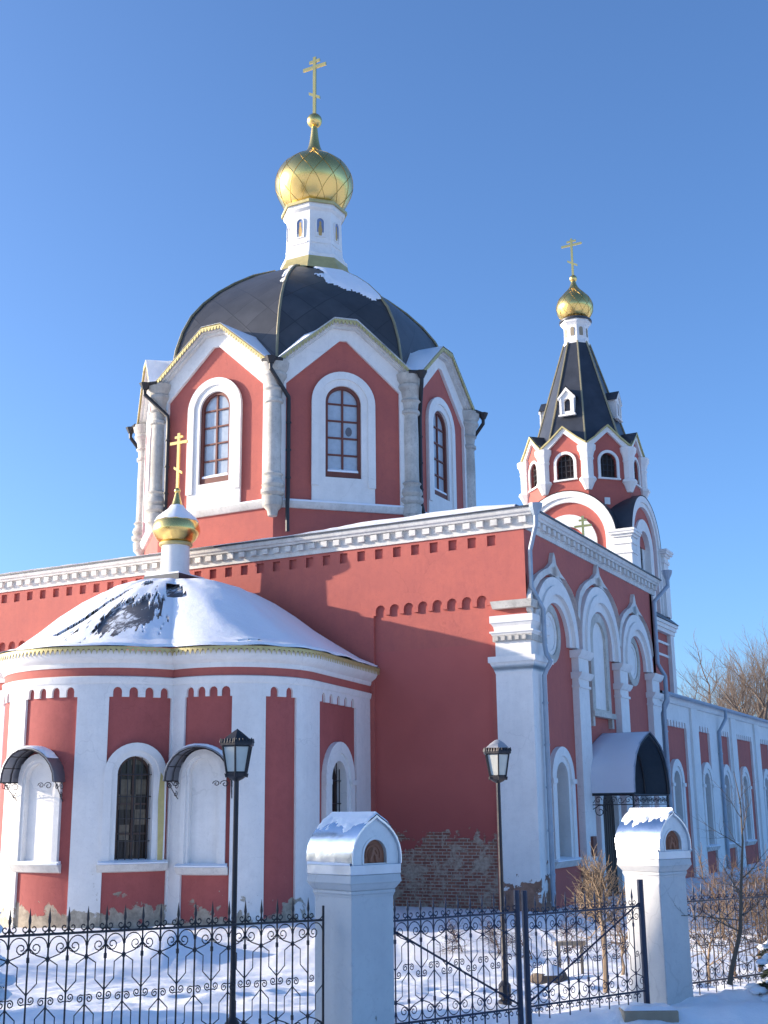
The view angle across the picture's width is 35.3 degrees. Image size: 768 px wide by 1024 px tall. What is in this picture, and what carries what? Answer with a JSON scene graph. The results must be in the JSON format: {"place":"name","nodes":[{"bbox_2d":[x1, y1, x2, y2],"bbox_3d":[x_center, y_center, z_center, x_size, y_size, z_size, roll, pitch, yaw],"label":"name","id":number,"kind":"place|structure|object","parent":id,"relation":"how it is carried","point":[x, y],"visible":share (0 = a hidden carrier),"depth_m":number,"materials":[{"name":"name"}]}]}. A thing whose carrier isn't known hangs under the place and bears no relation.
{"place":"outdoors","nodes":[
{"label":"outdoors","id":0,"kind":"place"},
{"bbox_2d":[0,861,767,1023],"bbox_3d":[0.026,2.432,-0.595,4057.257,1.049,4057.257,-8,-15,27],"label":"snowy ground","id":1,"kind":"structure","parent":0,"point":[738,1004],"depth_m":21.11,"materials":[{"name":"white snow"}]},
{"bbox_2d":[0,912,17,1023],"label":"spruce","id":2,"kind":"object","parent":1,"relation":"on","point":[11,979],"visible":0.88,"depth_m":11.90,"materials":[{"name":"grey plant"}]},
{"bbox_2d":[0,899,323,1023],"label":"iron fence","id":3,"kind":"object","parent":1,"relation":"on","point":[177,941],"visible":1,"depth_m":10.47,"materials":[{"name":"black metal"}]},
{"bbox_2d":[220,729,254,1023],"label":"street lamp","id":4,"kind":"object","parent":1,"relation":"on","point":[237,745],"visible":0.98,"depth_m":12.42,"materials":[{"name":"black metal"}]},
{"bbox_2d":[306,811,401,1023],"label":"gate pillar","id":5,"kind":"structure","parent":1,"relation":"on","point":[354,862],"depth_m":11.40,"materials":[{"name":"white paint"}]},
{"bbox_2d":[0,56,767,928],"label":"church","id":6,"kind":"structure","parent":1,"relation":"on","point":[330,586],"depth_m":37.01,"materials":[{"name":"red paint"}]},
{"bbox_2d":[8,754,61,872],"bbox_3d":[-8.924,7.838,31.404,1.626,3.000,0.676,-8,-15,27],"label":"window","id":7,"kind":"structure","parent":6,"relation":"in","point":[38,810],"depth_m":31.33,"materials":[{"name":"white paint"}]},
{"bbox_2d":[96,743,168,872],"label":"window","id":8,"kind":"structure","parent":6,"relation":"in","point":[129,833],"depth_m":31.37,"materials":[{"name":"white paint"}]},
{"bbox_2d":[144,414,151,531],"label":"drum window","id":9,"kind":"structure","parent":6,"relation":"in","point":[149,436],"depth_m":47.57,"materials":[{"name":"white paint"}]},
{"bbox_2d":[173,749,227,874],"bbox_3d":[-4.659,7.788,31.328,1.479,3.170,0.649,-4,-14,14],"label":"window","id":10,"kind":"structure","parent":6,"relation":"in","point":[202,838],"depth_m":31.24,"materials":[{"name":"white paint"}]},
{"bbox_2d":[185,377,242,509],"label":"drum window","id":11,"kind":"structure","parent":6,"relation":"in","point":[214,423],"depth_m":43.35,"materials":[{"name":"white paint"}]},
{"bbox_2d":[321,742,356,821],"bbox_3d":[-1.425,8.393,34.297,0.550,3.640,2.280,-6,-15,19],"label":"window","id":12,"kind":"structure","parent":6,"relation":"in","point":[338,782],"depth_m":34.76,"materials":[{"name":"white paint"}]},
{"bbox_2d":[311,372,375,503],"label":"drum window","id":13,"kind":"structure","parent":6,"relation":"in","point":[343,431],"depth_m":42.88,"materials":[{"name":"white paint"}]},
{"bbox_2d":[425,397,456,512],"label":"drum window","id":14,"kind":"structure","parent":6,"relation":"in","point":[440,429],"depth_m":46.00,"materials":[{"name":"white paint"}]},
{"bbox_2d":[550,747,582,868],"bbox_3d":[5.134,8.827,36.111,0.820,3.520,2.100,-8,-15,27],"label":"window","id":15,"kind":"structure","parent":6,"relation":"in","point":[563,781],"depth_m":36.35,"materials":[{"name":"white paint"}]},
{"bbox_2d":[588,613,616,728],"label":"blind window","id":16,"kind":"structure","parent":6,"relation":"in","point":[600,692],"depth_m":40.79,"materials":[{"name":"paint"}]},
{"bbox_2d":[595,796,624,893],"bbox_3d":[7.341,10.494,39.397,0.250,3.800,2.200,-8,-15,27],"label":"doorway","id":17,"kind":"structure","parent":6,"relation":"in","point":[607,824],"depth_m":39.48,"materials":[{"name":"white paint"}]},
{"bbox_2d":[635,796,654,807],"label":"window","id":18,"kind":"structure","parent":6,"relation":"in","point":[637,806],"depth_m":43.83,"materials":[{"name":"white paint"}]},
{"bbox_2d":[670,759,691,850],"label":"window","id":19,"kind":"structure","parent":6,"relation":"in","point":[678,784],"depth_m":48.57,"materials":[{"name":"white paint"}]},
{"bbox_2d":[701,762,720,851],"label":"window","id":20,"kind":"structure","parent":6,"relation":"in","point":[707,775],"depth_m":52.66,"materials":[{"name":"white paint"}]},
{"bbox_2d":[723,764,739,847],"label":"window","id":21,"kind":"structure","parent":6,"relation":"in","point":[727,773],"depth_m":55.93,"materials":[{"name":"white paint"}]},
{"bbox_2d":[740,766,756,845],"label":"window","id":22,"kind":"structure","parent":6,"relation":"in","point":[749,833],"depth_m":59.19,"materials":[{"name":"white paint"}]},
{"bbox_2d":[762,769,767,837],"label":"window","id":23,"kind":"structure","parent":6,"relation":"in","point":[765,772],"depth_m":63.09,"materials":[{"name":"white paint"}]},
{"bbox_2d":[437,918,475,953],"bbox_3d":[1.420,8.689,24.462,0.835,1.124,0.749,2,-14,-9],"label":"shrub","id":24,"kind":"object","parent":1,"relation":"on","point":[453,938],"visible":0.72,"depth_m":24.50,"materials":[{"name":"brown plant"}]},
{"bbox_2d":[393,890,523,1023],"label":"gate leaf","id":25,"kind":"object","parent":1,"relation":"on","point":[518,954],"visible":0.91,"depth_m":12.22,"materials":[{"name":"black metal"}]},
{"bbox_2d":[475,915,508,955],"bbox_3d":[2.193,8.568,24.025,0.791,1.144,1.014,-8,-15,27],"label":"shrub","id":26,"kind":"object","parent":1,"relation":"on","point":[490,937],"visible":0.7,"depth_m":24.02,"materials":[{"name":"brown plant"}]},
{"bbox_2d":[483,740,511,1004],"bbox_3d":[1.444,4.557,14.839,0.397,3.456,0.346,7,-16,-29],"label":"street lamp","id":27,"kind":"object","parent":1,"relation":"on","point":[497,753],"visible":0.93,"depth_m":15.03,"materials":[{"name":"black metal"}]},
{"bbox_2d":[489,923,540,960],"bbox_3d":[2.594,8.632,23.562,1.180,1.349,0.936,-8,-15,27],"label":"shrub","id":28,"kind":"object","parent":1,"relation":"on","point":[514,942],"visible":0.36,"depth_m":23.69,"materials":[{"name":"brown plant"}]},
{"bbox_2d":[530,964,567,983],"bbox_3d":[2.700,7.610,19.757,0.654,0.390,0.622,-1,-14,2],"label":"snowy boulder","id":29,"kind":"object","parent":1,"relation":"on","point":[543,975],"visible":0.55,"depth_m":19.55,"materials":[{"name":"white snow"}]},
{"bbox_2d":[555,941,585,973],"bbox_3d":[3.147,7.649,20.254,0.520,0.830,0.080,-1,-14,0],"label":"wooden trestle","id":30,"kind":"object","parent":1,"relation":"on","point":[563,943],"visible":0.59,"depth_m":20.30,"materials":[{"name":"grey wood"}]},
{"bbox_2d":[541,898,600,963],"bbox_3d":[3.492,8.002,22.577,1.148,1.433,1.114,4,-15,-20],"label":"shrub","id":31,"kind":"object","parent":1,"relation":"on","point":[570,926],"visible":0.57,"depth_m":22.64,"materials":[{"name":"brown plant"}]},
{"bbox_2d":[521,879,649,1023],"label":"gate leaf","id":32,"kind":"object","parent":1,"relation":"on","point":[527,965],"visible":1,"depth_m":13.16,"materials":[{"name":"black metal"}]},
{"bbox_2d":[561,843,625,992],"bbox_3d":[3.127,5.689,16.541,1.393,2.243,1.083,-8,-15,27],"label":"young tree","id":33,"kind":"object","parent":1,"relation":"on","point":[599,882],"visible":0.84,"depth_m":16.57,"materials":[{"name":"brown plant"}]},
{"bbox_2d":[517,238,678,693],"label":"bell tower","id":34,"kind":"structure","parent":1,"relation":"on","point":[584,456],"depth_m":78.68,"materials":[{"name":"red paint"}]},
{"bbox_2d":[587,897,628,974],"bbox_3d":[4.026,6.910,19.713,1.661,1.882,1.642,-8,-15,27],"label":"bare shrub","id":35,"kind":"object","parent":1,"relation":"on","point":[621,948],"visible":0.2,"depth_m":19.75,"materials":[{"name":"brown plant"}]},
{"bbox_2d":[619,1003,678,1022],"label":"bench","id":36,"kind":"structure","parent":1,"relation":"on","point":[664,1012],"depth_m":13.16,"materials":[{"name":"grey stone"}]},
{"bbox_2d":[615,808,692,1004],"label":"gate pillar","id":37,"kind":"structure","parent":1,"relation":"on","point":[653,848],"depth_m":13.97,"materials":[{"name":"white paint"}]},
{"bbox_2d":[615,751,767,984],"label":"sapling","id":38,"kind":"object","parent":1,"relation":"on","point":[733,962],"visible":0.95,"depth_m":14.18,"materials":[{"name":"brown plant"}]},
{"bbox_2d":[677,658,726,706],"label":"bare tree","id":39,"kind":"object","parent":1,"relation":"on","point":[694,688],"visible":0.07,"depth_m":97.36,"materials":[{"name":"brown plant"}]},
{"bbox_2d":[676,631,735,707],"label":"bare tree","id":40,"kind":"object","parent":1,"relation":"on","point":[705,679],"visible":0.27,"depth_m":105.03,"materials":[{"name":"brown plant"}]},
{"bbox_2d":[686,842,751,939],"bbox_3d":[7.247,8.267,25.787,2.166,2.330,1.740,4,-14,-17],"label":"bare shrub","id":41,"kind":"object","parent":1,"relation":"on","point":[713,884],"visible":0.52,"depth_m":25.89,"materials":[{"name":"brown plant"}]},
{"bbox_2d":[684,644,767,715],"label":"bare tree","id":42,"kind":"object","parent":1,"relation":"on","point":[734,688],"visible":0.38,"depth_m":99.52,"materials":[{"name":"brown plant"}]},
{"bbox_2d":[687,878,766,983],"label":"bare shrub","id":43,"kind":"object","parent":1,"relation":"on","point":[709,943],"visible":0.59,"depth_m":18.09,"materials":[{"name":"brown plant"}]},
{"bbox_2d":[687,881,767,994],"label":"iron fence","id":44,"kind":"object","parent":1,"relation":"on","point":[710,899],"visible":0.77,"depth_m":14.84,"materials":[{"name":"black metal"}]},
{"bbox_2d":[688,866,767,978],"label":"bare shrub","id":45,"kind":"object","parent":1,"relation":"on","point":[744,911],"visible":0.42,"depth_m":18.89,"materials":[{"name":"brown plant"}]},
{"bbox_2d":[691,630,767,719],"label":"bare tree","id":46,"kind":"object","parent":1,"relation":"on","point":[765,707],"visible":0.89,"depth_m":91.92,"materials":[{"name":"brown plant"}]},
{"bbox_2d":[698,636,762,716],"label":"bare tree","id":47,"kind":"object","parent":1,"relation":"on","point":[734,679],"visible":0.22,"depth_m":112.50,"materials":[{"name":"brown plant"}]},
{"bbox_2d":[705,848,767,919],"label":"bare shrub","id":48,"kind":"object","parent":1,"relation":"on","point":[748,877],"visible":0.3,"depth_m":30.55,"materials":[{"name":"brown plant"}]},
{"bbox_2d":[709,650,767,719],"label":"bare tree","id":49,"kind":"object","parent":1,"relation":"on","point":[760,713],"visible":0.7,"depth_m":91.83,"materials":[{"name":"brown plant"}]},
{"bbox_2d":[725,625,767,716],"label":"bare tree","id":50,"kind":"object","parent":1,"relation":"on","point":[759,661],"visible":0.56,"depth_m":100.49,"materials":[{"name":"brown plant"}]},
{"bbox_2d":[727,885,767,971],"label":"bare shrub","id":51,"kind":"object","parent":1,"relation":"on","point":[759,969],"visible":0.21,"depth_m":19.82,"materials":[{"name":"brown plant"}]},
{"bbox_2d":[729,845,767,925],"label":"bare shrub","id":52,"kind":"object","parent":1,"relation":"on","point":[761,884],"visible":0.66,"depth_m":26.36,"materials":[{"name":"brown plant"}]},
{"bbox_2d":[737,898,767,960],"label":"bare shrub","id":53,"kind":"object","parent":1,"relation":"on","point":[763,922],"visible":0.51,"depth_m":18.75,"materials":[{"name":"brown plant"}]},
{"bbox_2d":[741,616,767,715],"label":"bare tree","id":54,"kind":"object","parent":1,"relation":"on","point":[765,699],"visible":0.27,"depth_m":105.30,"materials":[{"name":"brown plant"}]},
{"bbox_2d":[744,940,767,1001],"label":"spruce","id":55,"kind":"object","parent":1,"relation":"on","point":[758,988],"visible":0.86,"depth_m":13.96,"materials":[{"name":"green plant"}]},
{"bbox_2d":[757,941,767,979],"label":"spruce","id":56,"kind":"object","parent":1,"relation":"on","point":[760,947],"visible":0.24,"depth_m":14.92,"materials":[{"name":"green plant"}]},
{"bbox_2d":[0,0,767,716],"label":"sky","id":57,"kind":"structure","parent":0,"point":[144,144],"materials":[{"name":"blue"}]}
]}

